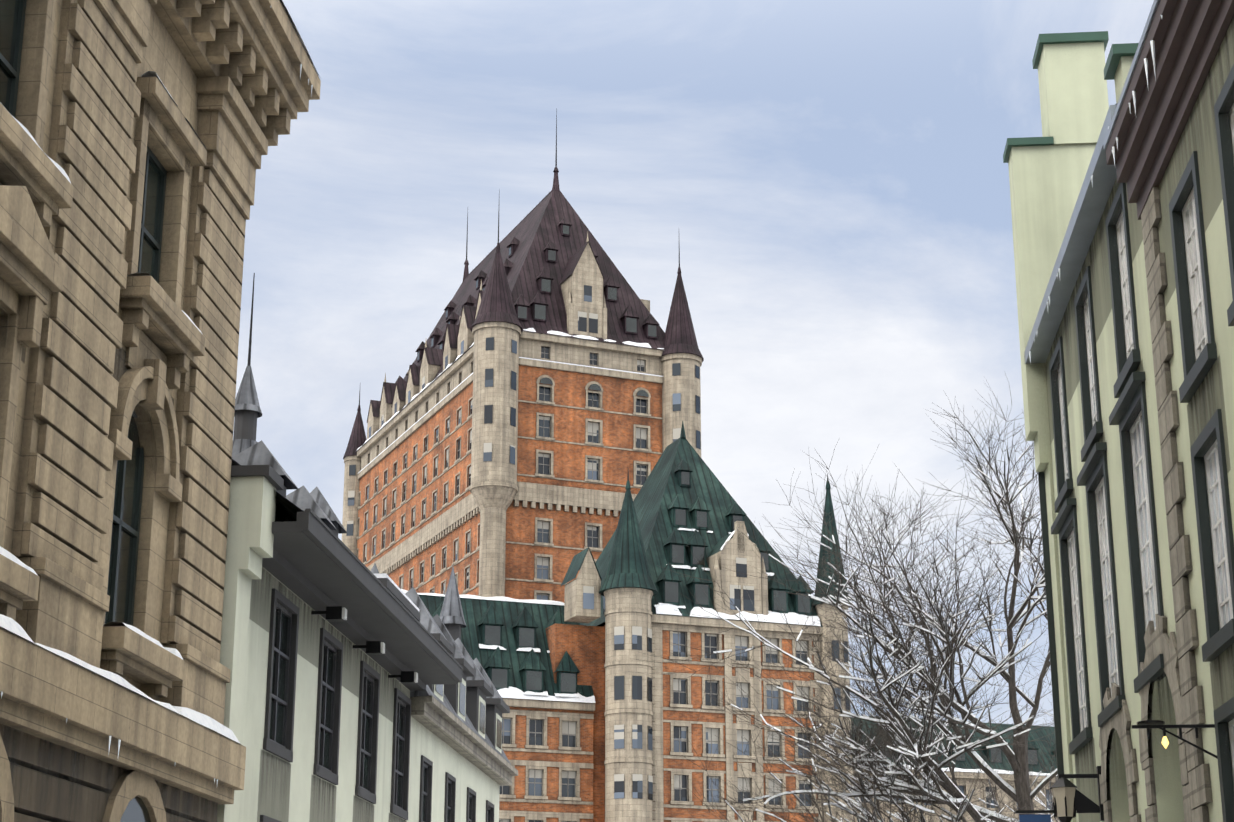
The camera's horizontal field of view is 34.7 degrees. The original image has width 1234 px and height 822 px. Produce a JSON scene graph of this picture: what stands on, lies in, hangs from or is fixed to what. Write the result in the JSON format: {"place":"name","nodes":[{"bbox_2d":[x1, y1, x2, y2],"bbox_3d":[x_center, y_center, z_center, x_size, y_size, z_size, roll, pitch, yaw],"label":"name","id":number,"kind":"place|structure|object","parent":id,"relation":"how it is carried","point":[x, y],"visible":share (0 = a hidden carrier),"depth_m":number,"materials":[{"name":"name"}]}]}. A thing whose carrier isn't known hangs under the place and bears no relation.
{"place":"outdoors","nodes":[
{"label":"outdoors","id":0,"kind":"place"},
{"bbox_2d":[0,0,320,821],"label":"stone building","id":1,"kind":"structure","parent":0,"point":[138,138],"depth_m":26.16,"materials":[{"name":"brown stone"}]},
{"bbox_2d":[342,110,703,699],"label":"tower","id":2,"kind":"structure","parent":0,"point":[534,405],"depth_m":183.40,"materials":[{"name":"brick"}]},
{"bbox_2d":[233,0,1153,775],"label":"sky","id":3,"kind":"structure","parent":0,"point":[829,179],"materials":[{"name":"white"}]},
{"bbox_2d":[401,421,1059,821],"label":"wing","id":4,"kind":"structure","parent":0,"point":[595,729],"depth_m":137.59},
{"bbox_2d":[1003,0,1233,821],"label":"building","id":5,"kind":"structure","parent":0,"point":[1122,210],"depth_m":22.41,"materials":[{"name":"green paint"}]},
{"bbox_2d":[1162,736,1168,748],"bbox_3d":[5.208,3.153,18.739,0.065,0.120,0.065,-9,-19,26],"label":"bulb","id":6,"kind":"object","parent":5,"relation":"attached to","point":[1165,742],"visible":1,"depth_m":18.72,"materials":[{"name":"yellow glass"}]},
{"label":"ground","id":7,"kind":"structure","parent":0,"visible":0},
{"bbox_2d":[217,273,517,821],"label":"cream building","id":8,"kind":"structure","parent":7,"relation":"on","point":[357,690],"depth_m":38.31,"materials":[{"name":"paint"}]},
{"bbox_2d":[628,374,1056,821],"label":"tree","id":9,"kind":"object","parent":7,"relation":"on","point":[933,775],"visible":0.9,"depth_m":39.98,"materials":[{"name":"grey plant"}]},
{"bbox_2d":[924,622,1057,821],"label":"tree","id":10,"kind":"object","parent":7,"relation":"on","point":[1013,808],"visible":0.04,"depth_m":60.56,"materials":[{"name":"brown plant"}]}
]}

